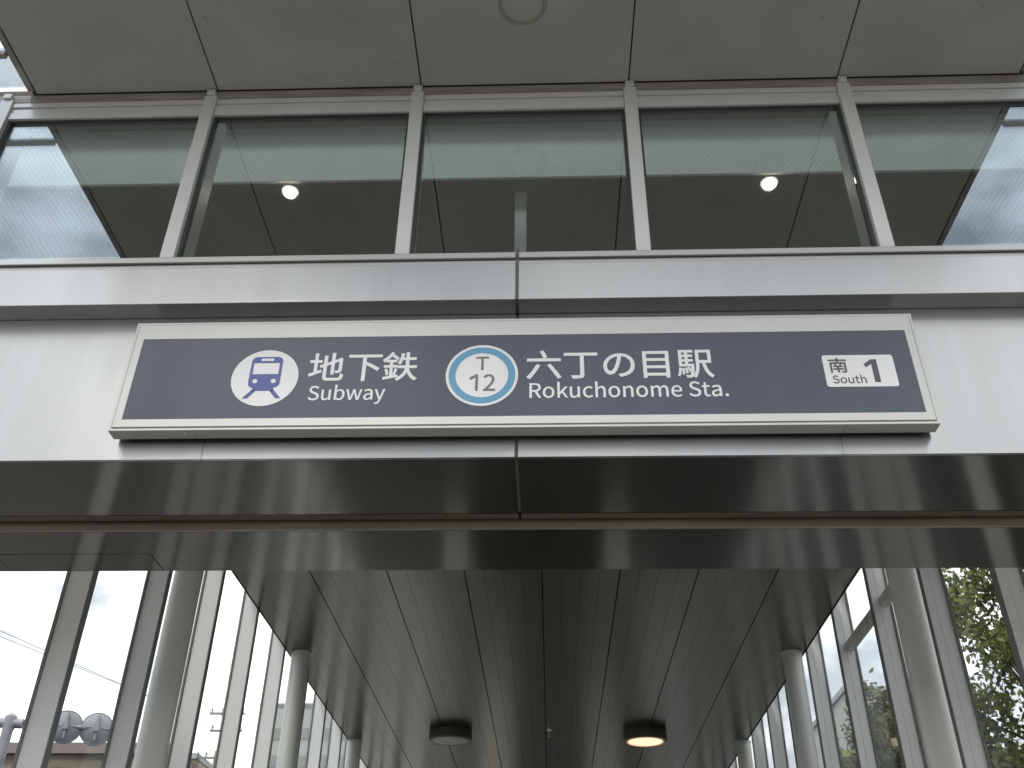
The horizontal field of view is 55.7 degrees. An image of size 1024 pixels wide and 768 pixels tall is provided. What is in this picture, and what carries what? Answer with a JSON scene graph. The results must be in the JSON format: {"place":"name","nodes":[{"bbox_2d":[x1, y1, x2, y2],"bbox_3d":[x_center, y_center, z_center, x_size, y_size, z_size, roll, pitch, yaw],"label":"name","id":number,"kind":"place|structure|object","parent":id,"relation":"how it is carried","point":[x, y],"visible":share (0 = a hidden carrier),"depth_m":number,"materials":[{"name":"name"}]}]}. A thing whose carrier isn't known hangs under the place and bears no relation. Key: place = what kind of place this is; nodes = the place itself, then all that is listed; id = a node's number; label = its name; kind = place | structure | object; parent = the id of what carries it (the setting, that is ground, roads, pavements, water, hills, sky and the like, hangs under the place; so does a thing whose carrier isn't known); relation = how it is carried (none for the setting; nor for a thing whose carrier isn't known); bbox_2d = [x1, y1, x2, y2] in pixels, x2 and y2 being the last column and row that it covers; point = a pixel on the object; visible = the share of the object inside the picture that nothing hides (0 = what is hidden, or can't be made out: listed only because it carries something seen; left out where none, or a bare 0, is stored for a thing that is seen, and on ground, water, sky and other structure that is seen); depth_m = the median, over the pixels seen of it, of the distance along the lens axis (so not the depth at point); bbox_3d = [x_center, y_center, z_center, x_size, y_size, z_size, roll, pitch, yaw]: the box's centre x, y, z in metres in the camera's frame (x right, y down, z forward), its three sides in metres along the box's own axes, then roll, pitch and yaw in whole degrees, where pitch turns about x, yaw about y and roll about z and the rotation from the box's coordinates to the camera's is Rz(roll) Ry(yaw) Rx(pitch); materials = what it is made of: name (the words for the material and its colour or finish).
{"place":"outdoors","nodes":[
{"label":"outdoors","id":0,"kind":"place"},
{"bbox_2d":[3,742,200,767],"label":"brown building","id":1,"kind":"structure","parent":0,"point":[76,755],"depth_m":22.36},
{"bbox_2d":[191,753,211,767],"bbox_3d":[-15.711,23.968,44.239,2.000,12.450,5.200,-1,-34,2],"label":"orange house","id":2,"kind":"structure","parent":0,"point":[201,763],"depth_m":45.98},
{"bbox_2d":[269,703,345,767],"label":"office building","id":3,"kind":"structure","parent":0,"point":[304,736],"depth_m":56.78,"materials":[{"name":"white concrete"}]},
{"bbox_2d":[0,42,1023,767],"label":"sky","id":4,"kind":"structure","parent":0,"point":[29,600],"materials":[{"name":"white"}]},
{"bbox_2d":[813,686,927,767],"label":"pale building","id":5,"kind":"structure","parent":0,"point":[839,705],"depth_m":37.97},
{"bbox_3d":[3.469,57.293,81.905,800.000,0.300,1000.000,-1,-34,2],"label":"ground","id":6,"kind":"structure","parent":0,"visible":0},
{"bbox_2d":[0,710,111,767],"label":"traffic signal","id":7,"kind":"object","parent":6,"relation":"on","point":[93,729],"visible":0.8,"depth_m":12.42,"materials":[{"name":"grey metal"}]},
{"bbox_2d":[195,751,215,767],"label":"utility pole","id":8,"kind":"object","parent":6,"relation":"on","point":[205,757],"visible":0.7,"depth_m":41.17,"materials":[{"name":"metal"}]},
{"bbox_2d":[209,708,244,731],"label":"utility pole","id":9,"kind":"object","parent":6,"relation":"on","point":[214,713],"visible":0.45,"depth_m":42.38,"materials":[{"name":"metal"}]},
{"bbox_2d":[0,630,211,724],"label":"overhead wire","id":10,"kind":"object","parent":9,"relation":"attached to","point":[76,664],"visible":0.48,"depth_m":31.18,"materials":[{"name":"grey metal"}]},
{"bbox_2d":[0,636,220,724],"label":"overhead wire","id":11,"kind":"object","parent":9,"relation":"attached to","point":[83,669],"visible":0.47,"depth_m":31.13,"materials":[{"name":"grey metal"}]},
{"bbox_2d":[0,0,1023,767],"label":"station entrance","id":12,"kind":"object","parent":6,"relation":"on","point":[512,600],"visible":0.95,"depth_m":4.57,"materials":[{"name":"grey metal"}]},
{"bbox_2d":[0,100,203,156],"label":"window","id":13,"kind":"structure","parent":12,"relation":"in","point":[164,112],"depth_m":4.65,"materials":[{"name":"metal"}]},
{"bbox_2d":[281,184,298,197],"bbox_3d":[-1.168,-1.004,5.093,0.092,0.036,0.092,-1,-34,2],"label":"downlight","id":14,"kind":"object","parent":12,"relation":"attached to","point":[289,191],"visible":1,"depth_m":5.08,"materials":[{"name":"white"}]},
{"bbox_2d":[177,95,410,256],"bbox_3d":[-0.955,-0.932,4.381,0.938,1.042,0.048,-1,-34,2],"label":"window","id":15,"kind":"structure","parent":12,"relation":"in","point":[355,108],"depth_m":4.61,"materials":[{"name":"metal"}]},
{"bbox_2d":[429,726,471,745],"bbox_3d":[-0.726,4.171,11.459,0.510,0.122,0.510,-1,-34,2],"label":"ceiling light","id":16,"kind":"object","parent":12,"relation":"attached to","point":[450,736],"visible":1,"depth_m":11.31,"materials":[{"name":"paint"}]},
{"bbox_2d":[410,91,635,253],"bbox_3d":[0.049,-0.943,4.346,0.948,1.042,0.048,-1,-34,2],"label":"window","id":17,"kind":"structure","parent":12,"relation":"in","point":[594,103],"depth_m":4.58,"materials":[{"name":"metal"}]},
{"bbox_2d":[108,314,940,438],"bbox_3d":[0.026,-0.027,3.699,3.037,0.505,0.088,-1,-34,2],"label":"station sign","id":18,"kind":"object","parent":12,"relation":"attached to","point":[791,374],"visible":1,"depth_m":3.64,"materials":[{"name":"metal"}]},
{"bbox_2d":[623,726,666,746],"bbox_3d":[1.563,4.147,11.379,0.510,0.122,0.510,-1,-34,2],"label":"ceiling light","id":19,"kind":"object","parent":12,"relation":"attached to","point":[644,736],"visible":1,"depth_m":11.24,"materials":[{"name":"paint"}]},
{"bbox_2d":[636,86,876,249],"bbox_3d":[1.054,-0.953,4.311,0.938,1.042,0.048,-1,-34,2],"label":"window","id":20,"kind":"structure","parent":12,"relation":"in","point":[784,99],"depth_m":4.54,"materials":[{"name":"metal"}]},
{"bbox_2d":[760,176,777,189],"bbox_3d":[1.331,-1.030,5.005,0.092,0.036,0.092,-1,-34,2],"label":"downlight","id":21,"kind":"object","parent":12,"relation":"attached to","point":[768,182],"visible":1,"depth_m":4.99,"materials":[{"name":"white"}]},
{"bbox_2d":[850,82,1023,243],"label":"window","id":22,"kind":"structure","parent":12,"relation":"in","point":[975,95],"depth_m":4.51,"materials":[{"name":"metal"}]},
{"bbox_2d":[840,746,883,767],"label":"tree","id":23,"kind":"object","parent":6,"relation":"on","point":[846,753],"visible":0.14,"depth_m":12.92,"materials":[{"name":"green plant"}]},
{"bbox_2d":[838,668,927,767],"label":"tree","id":24,"kind":"object","parent":6,"relation":"on","point":[884,733],"visible":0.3,"depth_m":12.33,"materials":[{"name":"green plant"}]},
{"bbox_2d":[942,568,1023,767],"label":"tree","id":25,"kind":"object","parent":6,"relation":"on","point":[962,604],"visible":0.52,"depth_m":9.25,"materials":[{"name":"green plant"}]}
]}

